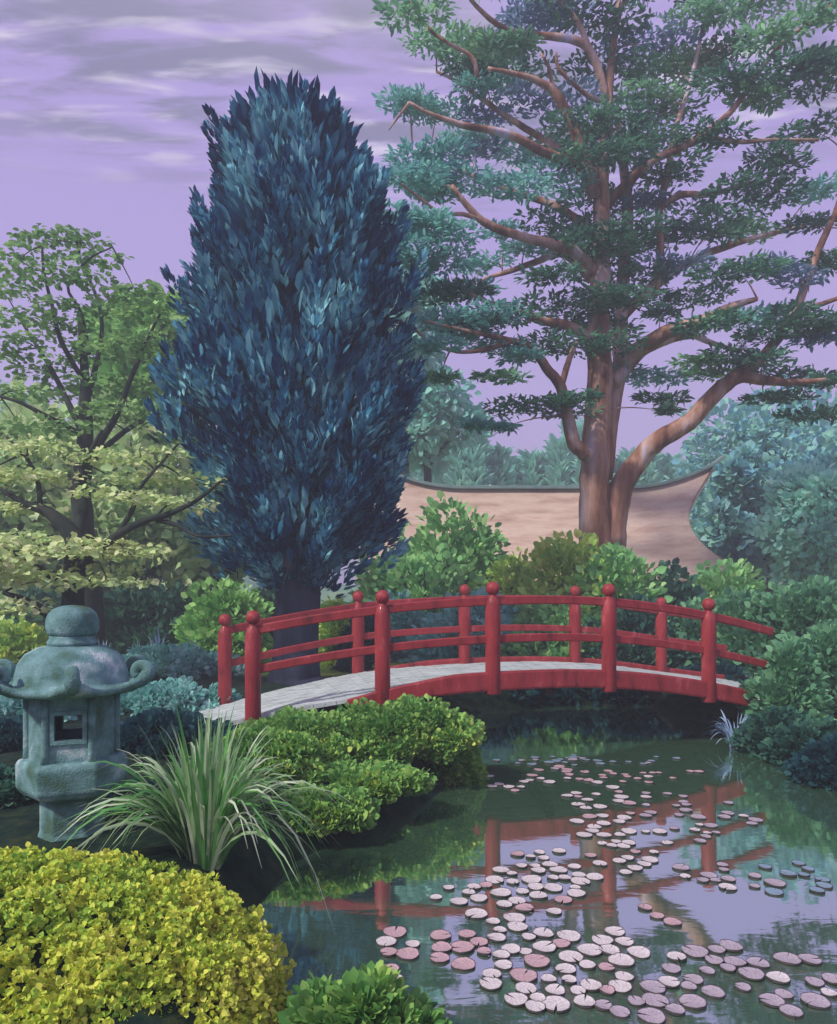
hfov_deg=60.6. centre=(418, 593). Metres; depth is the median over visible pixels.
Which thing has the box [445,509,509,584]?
shrub
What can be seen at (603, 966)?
lily pad
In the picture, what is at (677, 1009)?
lily pad
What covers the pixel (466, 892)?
lily pad
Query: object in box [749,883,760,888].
lily pad
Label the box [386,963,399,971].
lily pad
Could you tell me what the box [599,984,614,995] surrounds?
lily pad
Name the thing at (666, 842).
lily pad
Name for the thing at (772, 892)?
lily pad
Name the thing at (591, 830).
lily pad
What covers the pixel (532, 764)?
lily pad
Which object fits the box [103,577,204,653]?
shrub
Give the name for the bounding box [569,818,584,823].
lily pad
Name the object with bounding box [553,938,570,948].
lily pad
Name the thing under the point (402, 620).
shrub
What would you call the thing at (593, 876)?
lily pad
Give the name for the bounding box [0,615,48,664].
shrub
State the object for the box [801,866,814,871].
lily pad
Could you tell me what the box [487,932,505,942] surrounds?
lily pad
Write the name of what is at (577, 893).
lily pad
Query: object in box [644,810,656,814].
lily pad
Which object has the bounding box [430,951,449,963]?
lily pad
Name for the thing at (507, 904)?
lily pad
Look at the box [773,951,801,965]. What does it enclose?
lily pad
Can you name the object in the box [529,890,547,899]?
lily pad
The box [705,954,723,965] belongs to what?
lily pad
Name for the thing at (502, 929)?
lily pad
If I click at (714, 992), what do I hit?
lily pad
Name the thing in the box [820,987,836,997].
lily pad
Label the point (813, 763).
bush
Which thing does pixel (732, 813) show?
lily pad
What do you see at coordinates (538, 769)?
lily pad
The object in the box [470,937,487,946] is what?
lily pad
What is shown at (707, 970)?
lily pad
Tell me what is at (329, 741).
hedge
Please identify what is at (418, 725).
hedge
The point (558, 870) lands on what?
lily pad
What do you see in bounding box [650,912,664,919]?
lily pad
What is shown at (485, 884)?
lily pad
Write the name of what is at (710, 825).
lily pad
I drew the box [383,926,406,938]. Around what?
lily pad
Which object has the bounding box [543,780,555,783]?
lily pad
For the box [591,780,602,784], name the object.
lily pad
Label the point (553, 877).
lily pad
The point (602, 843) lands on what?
lily pad
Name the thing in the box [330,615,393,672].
shrub
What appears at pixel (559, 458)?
conifer tree
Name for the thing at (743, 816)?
lily pad
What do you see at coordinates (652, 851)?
lily pad
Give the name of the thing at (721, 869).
lily pad
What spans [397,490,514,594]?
shrub
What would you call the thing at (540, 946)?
lily pad
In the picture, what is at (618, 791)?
lily pad
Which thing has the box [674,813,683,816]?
lily pad
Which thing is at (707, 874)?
lily pad
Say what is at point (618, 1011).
lily pad
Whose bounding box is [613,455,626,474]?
conifer tree
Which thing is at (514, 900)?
lily pad
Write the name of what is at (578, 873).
lily pad
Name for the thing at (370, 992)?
shrub
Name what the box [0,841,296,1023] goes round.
hedge
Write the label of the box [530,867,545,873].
lily pad
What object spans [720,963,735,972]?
lily pad
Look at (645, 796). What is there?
lily pad
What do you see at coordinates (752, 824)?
lily pad
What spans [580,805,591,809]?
lily pad
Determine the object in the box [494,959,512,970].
lily pad
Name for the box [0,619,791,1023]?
ground
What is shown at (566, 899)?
lily pad
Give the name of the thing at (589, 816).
lily pad
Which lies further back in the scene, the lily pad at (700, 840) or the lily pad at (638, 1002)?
the lily pad at (700, 840)
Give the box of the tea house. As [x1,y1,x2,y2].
[356,455,731,587]
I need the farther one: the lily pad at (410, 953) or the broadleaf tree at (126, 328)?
the broadleaf tree at (126, 328)
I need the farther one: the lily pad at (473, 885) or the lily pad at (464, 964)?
the lily pad at (473, 885)
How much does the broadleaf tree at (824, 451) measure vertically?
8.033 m
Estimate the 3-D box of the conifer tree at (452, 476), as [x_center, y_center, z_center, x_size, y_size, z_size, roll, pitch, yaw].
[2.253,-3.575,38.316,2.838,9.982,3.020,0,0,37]
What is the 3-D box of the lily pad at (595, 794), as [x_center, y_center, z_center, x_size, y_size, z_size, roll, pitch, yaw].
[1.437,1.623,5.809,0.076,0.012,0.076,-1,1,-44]
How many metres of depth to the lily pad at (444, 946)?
3.29 m
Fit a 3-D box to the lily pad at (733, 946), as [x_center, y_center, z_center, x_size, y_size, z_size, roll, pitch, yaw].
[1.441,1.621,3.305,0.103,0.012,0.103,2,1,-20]
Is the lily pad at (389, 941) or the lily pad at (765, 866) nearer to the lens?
the lily pad at (389, 941)
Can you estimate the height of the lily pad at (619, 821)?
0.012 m
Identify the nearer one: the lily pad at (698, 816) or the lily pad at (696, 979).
the lily pad at (696, 979)
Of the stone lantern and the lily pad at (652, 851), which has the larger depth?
the lily pad at (652, 851)
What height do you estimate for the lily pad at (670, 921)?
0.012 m
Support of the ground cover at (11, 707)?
on the ground at (246, 875)
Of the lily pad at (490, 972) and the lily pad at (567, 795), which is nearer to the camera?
the lily pad at (490, 972)
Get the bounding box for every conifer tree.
[410,452,423,480]
[434,464,454,484]
[439,444,472,484]
[456,428,494,484]
[486,441,519,484]
[509,455,521,484]
[515,447,548,484]
[539,432,575,484]
[558,418,583,482]
[570,416,583,484]
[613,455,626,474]
[616,446,645,484]
[638,451,667,484]
[659,452,682,480]
[672,460,686,477]
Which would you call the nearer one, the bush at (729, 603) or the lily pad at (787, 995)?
the lily pad at (787, 995)
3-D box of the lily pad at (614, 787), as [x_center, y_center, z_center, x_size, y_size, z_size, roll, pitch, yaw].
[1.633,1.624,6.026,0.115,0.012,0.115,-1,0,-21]
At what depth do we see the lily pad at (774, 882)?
4.02 m
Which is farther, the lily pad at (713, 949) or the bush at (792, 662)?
the bush at (792, 662)
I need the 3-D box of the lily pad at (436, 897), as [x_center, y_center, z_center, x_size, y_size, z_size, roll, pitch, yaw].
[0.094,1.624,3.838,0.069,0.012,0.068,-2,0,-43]
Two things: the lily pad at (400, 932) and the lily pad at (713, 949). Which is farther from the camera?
the lily pad at (400, 932)
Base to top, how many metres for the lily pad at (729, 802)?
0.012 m
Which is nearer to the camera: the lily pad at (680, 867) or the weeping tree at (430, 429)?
the lily pad at (680, 867)
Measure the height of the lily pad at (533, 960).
0.012 m
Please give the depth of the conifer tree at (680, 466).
39.51 m
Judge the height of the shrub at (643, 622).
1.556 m
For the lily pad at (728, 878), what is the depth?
4.08 m
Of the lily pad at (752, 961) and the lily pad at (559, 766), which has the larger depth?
the lily pad at (559, 766)
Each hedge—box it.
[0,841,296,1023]
[175,726,328,785]
[223,705,406,763]
[272,782,380,837]
[297,756,437,803]
[328,693,486,764]
[420,745,489,785]
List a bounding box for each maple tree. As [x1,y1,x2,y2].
[0,223,198,644]
[0,429,231,619]
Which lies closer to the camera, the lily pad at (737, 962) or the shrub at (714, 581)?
the lily pad at (737, 962)
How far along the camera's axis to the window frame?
3.81 m
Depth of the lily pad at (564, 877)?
4.10 m
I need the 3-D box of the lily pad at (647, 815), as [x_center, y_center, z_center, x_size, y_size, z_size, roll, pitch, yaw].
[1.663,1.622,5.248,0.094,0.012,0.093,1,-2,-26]
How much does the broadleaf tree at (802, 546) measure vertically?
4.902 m
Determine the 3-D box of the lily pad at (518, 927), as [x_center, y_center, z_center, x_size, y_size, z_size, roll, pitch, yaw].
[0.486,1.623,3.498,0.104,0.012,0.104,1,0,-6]
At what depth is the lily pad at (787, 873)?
4.16 m
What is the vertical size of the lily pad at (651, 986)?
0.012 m
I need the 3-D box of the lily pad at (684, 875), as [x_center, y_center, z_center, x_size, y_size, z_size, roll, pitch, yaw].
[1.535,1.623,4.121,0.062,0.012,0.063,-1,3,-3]
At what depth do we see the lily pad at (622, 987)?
2.96 m
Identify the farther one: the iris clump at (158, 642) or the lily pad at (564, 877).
the iris clump at (158, 642)
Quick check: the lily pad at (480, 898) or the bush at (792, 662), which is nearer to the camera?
the lily pad at (480, 898)
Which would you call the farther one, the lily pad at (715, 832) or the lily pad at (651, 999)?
the lily pad at (715, 832)
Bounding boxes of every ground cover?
[0,695,77,721]
[120,675,242,715]
[121,643,244,680]
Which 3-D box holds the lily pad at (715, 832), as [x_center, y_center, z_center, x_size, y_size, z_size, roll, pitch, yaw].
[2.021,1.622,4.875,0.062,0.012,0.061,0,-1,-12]
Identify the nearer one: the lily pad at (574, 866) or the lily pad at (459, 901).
the lily pad at (459, 901)
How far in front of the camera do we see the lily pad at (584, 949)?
3.26 m
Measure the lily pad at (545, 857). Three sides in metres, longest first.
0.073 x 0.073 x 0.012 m
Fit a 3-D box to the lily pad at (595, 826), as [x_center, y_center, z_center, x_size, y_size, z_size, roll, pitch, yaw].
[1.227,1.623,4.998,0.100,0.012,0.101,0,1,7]
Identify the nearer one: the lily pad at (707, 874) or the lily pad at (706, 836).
the lily pad at (707, 874)
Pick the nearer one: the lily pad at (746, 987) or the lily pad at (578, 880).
the lily pad at (746, 987)
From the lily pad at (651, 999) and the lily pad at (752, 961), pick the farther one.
the lily pad at (752, 961)
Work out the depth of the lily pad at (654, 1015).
2.75 m
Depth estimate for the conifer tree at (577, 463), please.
38.36 m
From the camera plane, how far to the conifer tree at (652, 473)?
39.17 m
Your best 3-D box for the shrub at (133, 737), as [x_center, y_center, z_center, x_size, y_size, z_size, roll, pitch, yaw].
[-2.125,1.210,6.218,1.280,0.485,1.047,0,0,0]
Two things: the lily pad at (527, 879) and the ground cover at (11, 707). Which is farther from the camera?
the ground cover at (11, 707)
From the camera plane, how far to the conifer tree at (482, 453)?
37.64 m
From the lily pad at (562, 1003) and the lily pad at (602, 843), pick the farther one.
the lily pad at (602, 843)
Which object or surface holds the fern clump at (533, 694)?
on the ground at (246, 875)
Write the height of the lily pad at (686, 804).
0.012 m
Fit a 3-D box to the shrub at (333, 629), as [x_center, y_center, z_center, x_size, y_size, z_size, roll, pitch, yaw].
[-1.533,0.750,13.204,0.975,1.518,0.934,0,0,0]
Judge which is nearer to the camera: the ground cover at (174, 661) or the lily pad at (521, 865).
the lily pad at (521, 865)
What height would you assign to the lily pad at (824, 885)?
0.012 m
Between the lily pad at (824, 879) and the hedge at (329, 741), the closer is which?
the lily pad at (824, 879)
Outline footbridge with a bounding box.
[196,582,773,727]
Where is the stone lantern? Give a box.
[0,605,155,841]
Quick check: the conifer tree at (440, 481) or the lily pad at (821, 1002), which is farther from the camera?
the conifer tree at (440, 481)
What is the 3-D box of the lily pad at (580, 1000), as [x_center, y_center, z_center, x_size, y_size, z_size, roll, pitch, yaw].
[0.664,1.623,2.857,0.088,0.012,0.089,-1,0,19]
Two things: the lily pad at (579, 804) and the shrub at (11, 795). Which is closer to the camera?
the shrub at (11, 795)
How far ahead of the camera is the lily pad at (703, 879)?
4.06 m
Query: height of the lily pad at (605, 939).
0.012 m
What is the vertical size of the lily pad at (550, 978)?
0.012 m
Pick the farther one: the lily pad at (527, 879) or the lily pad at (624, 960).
the lily pad at (527, 879)
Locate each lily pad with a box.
[376,936,396,946]
[380,947,397,956]
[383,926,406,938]
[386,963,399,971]
[396,947,418,960]
[405,940,419,947]
[430,894,441,900]
[430,929,451,940]
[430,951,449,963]
[431,941,451,952]
[443,885,454,890]
[450,897,467,905]
[451,940,474,953]
[451,956,475,971]
[458,929,476,938]
[462,888,475,895]
[465,907,487,919]
[467,883,480,889]
[470,894,487,902]
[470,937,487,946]
[477,946,491,955]
[479,881,492,888]
[479,976,502,990]
[482,968,501,978]
[485,875,503,884]
[486,917,500,925]
[487,784,497,787]
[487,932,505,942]
[490,887,511,897]
[492,866,509,873]
[492,949,510,959]
[493,926,506,933]
[494,782,504,785]
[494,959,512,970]
[496,900,512,908]
[501,943,520,954]
[503,785,514,788]
[503,912,525,923]
[504,992,527,1006]
[506,878,519,884]
[507,870,517,875]
[507,921,528,932]
[508,896,525,904]
[510,851,524,856]
[510,968,537,982]
[515,903,533,912]
[515,981,536,995]
[516,863,526,868]
[516,887,528,894]
[519,780,528,782]
[519,947,532,955]
[521,874,541,883]
[522,932,535,940]
[524,953,550,968]
[525,999,545,1012]
[526,762,536,765]
[526,773,537,776]
[526,854,535,858]
[528,882,544,890]
[529,863,540,867]
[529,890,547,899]
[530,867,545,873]
[530,992,545,1001]
[532,940,556,953]
[533,926,553,938]
[534,768,543,771]
[534,849,544,854]
[538,855,549,860]
[541,973,556,983]
[542,861,557,867]
[542,995,570,1012]
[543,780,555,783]
[543,883,562,892]
[544,760,554,763]
[545,983,564,995]
[546,907,561,915]
[547,874,558,880]
[549,866,567,873]
[552,848,565,853]
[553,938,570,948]
[554,764,564,768]
[554,895,572,903]
[555,962,576,974]
[557,929,580,942]
[558,874,571,880]
[558,950,583,963]
[561,793,572,797]
[561,974,576,984]
[567,888,585,897]
[568,863,580,869]
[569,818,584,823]
[569,884,580,888]
[570,791,581,794]
[570,985,585,994]
[571,802,584,806]
[571,876,590,885]
[572,871,586,877]
[573,993,595,1008]
[576,832,592,837]
[577,943,602,956]
[579,959,595,969]
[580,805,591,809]
[580,978,602,991]
[581,798,593,801]
[582,813,596,819]
[583,778,593,781]
[584,853,596,857]
[585,828,599,833]
[586,872,603,880]
[587,823,601,829]
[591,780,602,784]
[591,792,600,795]
[592,860,607,866]
[592,934,613,944]
[593,804,607,808]
[593,999,611,1010]
[595,813,608,817]
[596,820,610,826]
[596,832,611,837]
[597,840,607,845]
[598,962,614,972]
[599,944,619,955]
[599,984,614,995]
[605,926,624,936]
[606,785,619,789]
[606,843,616,847]
[608,952,634,967]
[608,979,631,993]
[609,1005,630,1018]
[611,839,621,843]
[612,799,623,802]
[612,819,625,823]
[612,857,626,863]
[614,790,622,793]
[614,794,628,799]
[614,832,625,836]
[615,936,633,946]
[615,970,634,982]
[617,814,631,820]
[617,843,630,849]
[619,869,632,875]
[621,828,636,834]
[621,839,635,845]
[621,855,633,860]
[622,800,636,805]
[626,811,634,814]
[627,865,642,871]
[627,945,650,958]
[627,995,645,1006]
[630,849,640,853]
[637,861,651,866]
[637,903,651,910]
[637,1007,665,1023]
[639,813,651,817]
[639,979,665,993]
[640,795,651,798]
[641,791,650,794]
[641,829,650,833]
[641,856,658,863]
[642,992,669,1008]
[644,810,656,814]
[649,849,658,854]
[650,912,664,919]
[652,828,667,834]
[658,975,679,987]
[661,840,673,845]
[661,963,680,973]
[663,917,681,926]
[665,1003,685,1015]
[666,951,686,961]
[669,826,679,830]
[672,863,689,870]
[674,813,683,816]
[678,794,687,797]
[679,808,692,812]
[679,993,706,1009]
[680,873,690,878]
[681,944,708,958]
[681,980,696,991]
[682,802,691,806]
[683,973,703,984]
[689,827,700,831]
[690,814,706,819]
[693,838,706,843]
[696,877,708,882]
[699,966,714,975]
[700,834,710,838]
[700,871,717,878]
[701,984,725,998]
[704,823,717,827]
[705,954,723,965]
[708,945,725,954]
[710,877,720,882]
[711,830,720,834]
[717,814,730,819]
[717,862,728,867]
[718,883,737,891]
[719,867,729,871]
[719,939,743,952]
[720,875,735,881]
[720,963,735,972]
[721,810,734,815]
[723,801,733,804]
[724,955,746,967]
[734,982,751,991]
[738,814,748,817]
[738,966,764,980]
[746,821,757,825]
[746,956,770,968]
[748,817,763,822]
[748,872,761,878]
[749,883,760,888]
[758,863,771,869]
[759,992,785,1007]
[763,878,786,887]
[764,887,783,895]
[765,970,790,983]
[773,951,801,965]
[775,988,793,1000]
[779,869,796,876]
[779,1004,803,1018]
[792,860,805,865]
[798,872,809,876]
[798,953,822,965]
[800,992,831,1009]
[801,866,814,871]
[804,976,824,987]
[809,886,824,893]
[815,876,830,882]
[816,881,832,888]
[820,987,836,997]
[821,972,836,984]
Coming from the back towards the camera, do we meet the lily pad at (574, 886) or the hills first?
the hills
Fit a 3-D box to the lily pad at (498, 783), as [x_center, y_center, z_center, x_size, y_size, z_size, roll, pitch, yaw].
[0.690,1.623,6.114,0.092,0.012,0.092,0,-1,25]
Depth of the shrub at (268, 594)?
15.16 m
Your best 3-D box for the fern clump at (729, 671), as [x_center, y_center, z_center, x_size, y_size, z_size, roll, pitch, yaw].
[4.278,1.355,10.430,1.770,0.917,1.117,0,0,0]
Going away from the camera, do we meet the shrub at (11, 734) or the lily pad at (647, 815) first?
the lily pad at (647, 815)
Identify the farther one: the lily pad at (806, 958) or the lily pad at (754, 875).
the lily pad at (754, 875)
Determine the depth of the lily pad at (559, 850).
4.53 m
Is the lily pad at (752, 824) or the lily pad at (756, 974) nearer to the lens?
the lily pad at (756, 974)
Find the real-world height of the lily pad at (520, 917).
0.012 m
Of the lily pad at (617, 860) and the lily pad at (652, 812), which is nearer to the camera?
the lily pad at (617, 860)
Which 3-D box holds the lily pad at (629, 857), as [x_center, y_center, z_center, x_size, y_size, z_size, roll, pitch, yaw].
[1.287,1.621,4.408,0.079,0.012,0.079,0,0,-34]
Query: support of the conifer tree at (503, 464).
on the ground at (246, 875)
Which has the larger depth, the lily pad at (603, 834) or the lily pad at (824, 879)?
the lily pad at (603, 834)
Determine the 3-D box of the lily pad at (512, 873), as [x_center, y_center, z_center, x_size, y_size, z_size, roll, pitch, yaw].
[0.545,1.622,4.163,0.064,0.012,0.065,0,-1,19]
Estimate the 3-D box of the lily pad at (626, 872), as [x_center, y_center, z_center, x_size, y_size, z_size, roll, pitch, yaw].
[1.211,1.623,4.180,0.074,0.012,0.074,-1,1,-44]
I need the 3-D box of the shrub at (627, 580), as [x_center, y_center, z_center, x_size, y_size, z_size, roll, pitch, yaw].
[3.612,0.290,13.021,2.219,2.510,2.026,0,0,0]
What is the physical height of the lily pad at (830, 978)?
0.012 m
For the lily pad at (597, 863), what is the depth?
4.31 m
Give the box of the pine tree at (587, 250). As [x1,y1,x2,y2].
[369,0,836,562]
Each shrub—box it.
[0,581,109,644]
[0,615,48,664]
[0,714,22,752]
[0,763,36,807]
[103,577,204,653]
[105,777,168,813]
[120,707,238,759]
[169,576,274,662]
[249,582,319,641]
[276,959,451,1023]
[318,594,351,666]
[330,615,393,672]
[344,543,415,604]
[363,542,485,636]
[368,588,430,662]
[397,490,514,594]
[398,586,527,662]
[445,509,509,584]
[467,546,537,607]
[500,592,600,658]
[515,528,623,649]
[561,541,672,630]
[581,592,699,668]
[642,557,707,608]
[648,596,708,665]
[690,554,767,604]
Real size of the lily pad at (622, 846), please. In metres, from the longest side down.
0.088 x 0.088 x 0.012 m
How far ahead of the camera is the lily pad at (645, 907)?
3.71 m
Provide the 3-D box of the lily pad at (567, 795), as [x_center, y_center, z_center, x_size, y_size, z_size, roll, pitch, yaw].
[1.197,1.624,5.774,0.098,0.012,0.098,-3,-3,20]
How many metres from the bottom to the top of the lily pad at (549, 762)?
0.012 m
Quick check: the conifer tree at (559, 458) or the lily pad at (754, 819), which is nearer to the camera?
the lily pad at (754, 819)
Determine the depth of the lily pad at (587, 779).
6.24 m
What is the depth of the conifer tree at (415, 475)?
37.15 m
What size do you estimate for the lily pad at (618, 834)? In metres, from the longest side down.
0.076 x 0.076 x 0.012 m
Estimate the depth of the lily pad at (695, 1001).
2.85 m
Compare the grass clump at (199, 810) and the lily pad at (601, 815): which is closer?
the grass clump at (199, 810)
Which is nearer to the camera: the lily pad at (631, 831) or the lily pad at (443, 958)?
the lily pad at (443, 958)
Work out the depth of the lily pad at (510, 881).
4.04 m
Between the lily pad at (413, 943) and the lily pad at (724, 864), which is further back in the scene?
the lily pad at (724, 864)
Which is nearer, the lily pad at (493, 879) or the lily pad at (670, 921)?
the lily pad at (670, 921)
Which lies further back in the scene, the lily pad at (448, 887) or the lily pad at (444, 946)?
the lily pad at (448, 887)
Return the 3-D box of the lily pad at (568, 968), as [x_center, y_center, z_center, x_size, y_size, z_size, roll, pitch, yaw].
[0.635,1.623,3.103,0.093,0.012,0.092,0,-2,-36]
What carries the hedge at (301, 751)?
on the ground at (246, 875)
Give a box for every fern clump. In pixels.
[494,689,541,709]
[540,688,620,706]
[603,661,656,706]
[663,658,750,707]
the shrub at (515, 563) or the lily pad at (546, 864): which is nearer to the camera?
the lily pad at (546, 864)
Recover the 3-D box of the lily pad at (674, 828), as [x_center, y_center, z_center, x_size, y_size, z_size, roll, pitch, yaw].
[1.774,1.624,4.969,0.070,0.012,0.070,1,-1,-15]
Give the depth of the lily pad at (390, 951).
3.25 m
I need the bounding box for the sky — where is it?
[0,0,836,584]
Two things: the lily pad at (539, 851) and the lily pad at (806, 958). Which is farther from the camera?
the lily pad at (539, 851)
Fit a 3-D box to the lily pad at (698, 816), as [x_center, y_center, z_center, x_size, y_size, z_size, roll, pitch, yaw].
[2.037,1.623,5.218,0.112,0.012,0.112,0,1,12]
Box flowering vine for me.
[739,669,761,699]
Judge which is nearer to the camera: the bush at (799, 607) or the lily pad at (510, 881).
the lily pad at (510, 881)
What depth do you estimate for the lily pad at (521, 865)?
4.27 m
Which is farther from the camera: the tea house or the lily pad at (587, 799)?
the tea house
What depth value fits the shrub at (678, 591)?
13.67 m
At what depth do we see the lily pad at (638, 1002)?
2.85 m
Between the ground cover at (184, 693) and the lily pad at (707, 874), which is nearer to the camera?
the lily pad at (707, 874)
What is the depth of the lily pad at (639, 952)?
3.25 m
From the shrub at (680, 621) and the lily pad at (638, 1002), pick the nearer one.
the lily pad at (638, 1002)
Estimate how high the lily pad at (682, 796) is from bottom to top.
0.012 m
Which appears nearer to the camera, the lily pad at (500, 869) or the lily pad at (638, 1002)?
the lily pad at (638, 1002)
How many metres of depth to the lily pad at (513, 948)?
3.28 m
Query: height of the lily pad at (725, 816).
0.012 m
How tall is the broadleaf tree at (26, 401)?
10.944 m
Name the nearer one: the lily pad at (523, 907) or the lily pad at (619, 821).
the lily pad at (523, 907)
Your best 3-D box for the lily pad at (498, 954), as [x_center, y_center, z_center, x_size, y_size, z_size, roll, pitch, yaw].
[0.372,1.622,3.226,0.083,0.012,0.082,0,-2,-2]
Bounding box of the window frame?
[49,710,86,745]
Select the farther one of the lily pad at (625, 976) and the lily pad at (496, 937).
the lily pad at (496, 937)
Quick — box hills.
[50,575,782,610]
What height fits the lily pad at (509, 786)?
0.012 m
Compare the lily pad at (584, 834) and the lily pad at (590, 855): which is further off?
the lily pad at (584, 834)
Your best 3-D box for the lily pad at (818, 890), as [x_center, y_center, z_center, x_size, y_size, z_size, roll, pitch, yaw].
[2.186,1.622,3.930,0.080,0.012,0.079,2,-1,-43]
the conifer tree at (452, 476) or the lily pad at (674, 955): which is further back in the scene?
the conifer tree at (452, 476)
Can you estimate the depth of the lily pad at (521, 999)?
2.87 m
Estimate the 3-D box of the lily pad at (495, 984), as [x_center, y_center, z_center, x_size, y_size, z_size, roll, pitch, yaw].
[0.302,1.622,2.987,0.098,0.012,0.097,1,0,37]
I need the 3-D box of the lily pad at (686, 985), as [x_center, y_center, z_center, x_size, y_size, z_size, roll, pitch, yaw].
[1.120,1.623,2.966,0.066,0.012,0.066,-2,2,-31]
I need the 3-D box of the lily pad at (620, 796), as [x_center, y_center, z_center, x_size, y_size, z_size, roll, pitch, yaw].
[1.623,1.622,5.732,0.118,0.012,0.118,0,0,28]
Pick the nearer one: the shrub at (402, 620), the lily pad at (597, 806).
the lily pad at (597, 806)
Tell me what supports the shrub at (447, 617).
on the ground at (246, 875)
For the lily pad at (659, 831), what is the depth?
4.89 m
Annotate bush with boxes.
[699,586,795,674]
[724,574,836,673]
[725,704,816,758]
[736,638,836,722]
[751,618,836,718]
[757,715,836,764]
[780,732,836,790]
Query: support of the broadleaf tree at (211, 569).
on the ground at (246, 875)
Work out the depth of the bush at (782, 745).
6.83 m
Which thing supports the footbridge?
on the ground at (246, 875)
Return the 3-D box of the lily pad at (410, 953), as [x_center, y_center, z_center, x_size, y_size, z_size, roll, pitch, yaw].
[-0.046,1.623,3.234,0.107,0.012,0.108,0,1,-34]
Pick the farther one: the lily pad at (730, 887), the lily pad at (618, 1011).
the lily pad at (730, 887)
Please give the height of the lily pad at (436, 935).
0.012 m
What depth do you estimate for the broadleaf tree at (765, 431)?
26.25 m
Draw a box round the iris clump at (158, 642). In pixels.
[148,626,165,645]
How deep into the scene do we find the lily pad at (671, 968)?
3.10 m
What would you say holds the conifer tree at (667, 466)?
on the ground at (246, 875)
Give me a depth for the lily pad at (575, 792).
5.83 m
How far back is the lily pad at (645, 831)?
4.89 m
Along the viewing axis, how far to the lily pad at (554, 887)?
3.96 m
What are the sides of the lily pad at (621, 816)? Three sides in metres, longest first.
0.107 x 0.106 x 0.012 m
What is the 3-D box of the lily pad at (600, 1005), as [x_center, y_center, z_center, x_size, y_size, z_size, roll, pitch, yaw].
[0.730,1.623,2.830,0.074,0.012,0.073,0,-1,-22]
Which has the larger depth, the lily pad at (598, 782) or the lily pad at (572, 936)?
the lily pad at (598, 782)
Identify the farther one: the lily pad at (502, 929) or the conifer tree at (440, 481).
the conifer tree at (440, 481)
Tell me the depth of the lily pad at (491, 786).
6.03 m
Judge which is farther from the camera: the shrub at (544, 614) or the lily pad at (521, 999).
the shrub at (544, 614)
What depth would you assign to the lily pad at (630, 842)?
4.67 m
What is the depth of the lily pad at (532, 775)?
6.40 m
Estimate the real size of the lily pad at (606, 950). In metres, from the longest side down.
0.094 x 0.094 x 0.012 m
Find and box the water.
[260,706,836,1023]
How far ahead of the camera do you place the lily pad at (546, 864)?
4.29 m
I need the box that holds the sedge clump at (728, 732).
[701,709,753,749]
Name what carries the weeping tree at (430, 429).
on the ground at (246, 875)
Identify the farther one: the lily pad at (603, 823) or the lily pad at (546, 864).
the lily pad at (603, 823)
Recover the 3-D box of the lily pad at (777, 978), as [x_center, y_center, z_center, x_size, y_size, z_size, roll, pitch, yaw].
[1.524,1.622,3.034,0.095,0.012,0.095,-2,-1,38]
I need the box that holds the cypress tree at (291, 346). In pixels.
[143,66,428,684]
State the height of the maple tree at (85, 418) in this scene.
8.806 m
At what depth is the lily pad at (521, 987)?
2.95 m
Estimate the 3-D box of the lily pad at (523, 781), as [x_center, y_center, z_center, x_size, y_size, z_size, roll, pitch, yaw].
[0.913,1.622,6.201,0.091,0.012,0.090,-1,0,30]
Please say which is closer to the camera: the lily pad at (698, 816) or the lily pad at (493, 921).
the lily pad at (493, 921)
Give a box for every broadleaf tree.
[0,375,119,616]
[0,380,49,442]
[2,383,234,632]
[72,281,209,578]
[170,432,246,596]
[388,239,451,476]
[660,371,836,593]
[694,439,775,572]
[745,400,836,582]
[745,457,836,587]
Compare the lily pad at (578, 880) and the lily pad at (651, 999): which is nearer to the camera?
the lily pad at (651, 999)
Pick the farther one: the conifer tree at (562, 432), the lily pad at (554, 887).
the conifer tree at (562, 432)
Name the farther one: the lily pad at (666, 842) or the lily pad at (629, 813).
the lily pad at (629, 813)
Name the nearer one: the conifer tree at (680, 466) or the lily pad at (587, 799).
the lily pad at (587, 799)
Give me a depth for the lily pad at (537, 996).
2.88 m
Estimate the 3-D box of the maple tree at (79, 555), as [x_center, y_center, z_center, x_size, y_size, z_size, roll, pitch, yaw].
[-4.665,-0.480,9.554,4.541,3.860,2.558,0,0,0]
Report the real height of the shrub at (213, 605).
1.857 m
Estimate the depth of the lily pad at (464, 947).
3.29 m
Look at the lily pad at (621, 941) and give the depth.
3.34 m
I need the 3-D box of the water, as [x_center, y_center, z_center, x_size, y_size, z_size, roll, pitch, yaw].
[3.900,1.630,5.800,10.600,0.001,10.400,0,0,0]
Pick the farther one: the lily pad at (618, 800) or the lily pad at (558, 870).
the lily pad at (618, 800)
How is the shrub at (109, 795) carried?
on the ground at (246, 875)
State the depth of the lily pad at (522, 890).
3.91 m
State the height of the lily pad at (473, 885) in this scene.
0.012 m
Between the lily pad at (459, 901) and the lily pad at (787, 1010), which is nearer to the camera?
the lily pad at (787, 1010)
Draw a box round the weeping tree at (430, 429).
[382,342,494,482]
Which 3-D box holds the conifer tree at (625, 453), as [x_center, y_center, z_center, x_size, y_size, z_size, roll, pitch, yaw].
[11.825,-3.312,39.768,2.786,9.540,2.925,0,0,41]
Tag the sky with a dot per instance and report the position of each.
(102, 114)
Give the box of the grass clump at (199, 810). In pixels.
[48,700,355,934]
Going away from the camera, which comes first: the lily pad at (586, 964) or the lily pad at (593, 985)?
the lily pad at (593, 985)
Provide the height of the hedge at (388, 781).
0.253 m
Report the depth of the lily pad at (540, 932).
3.43 m
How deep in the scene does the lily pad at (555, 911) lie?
3.66 m
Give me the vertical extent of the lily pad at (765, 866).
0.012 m
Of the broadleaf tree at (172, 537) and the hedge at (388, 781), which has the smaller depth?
the hedge at (388, 781)
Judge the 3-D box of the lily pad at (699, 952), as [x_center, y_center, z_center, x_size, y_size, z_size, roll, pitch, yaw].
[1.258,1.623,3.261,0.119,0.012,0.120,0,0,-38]

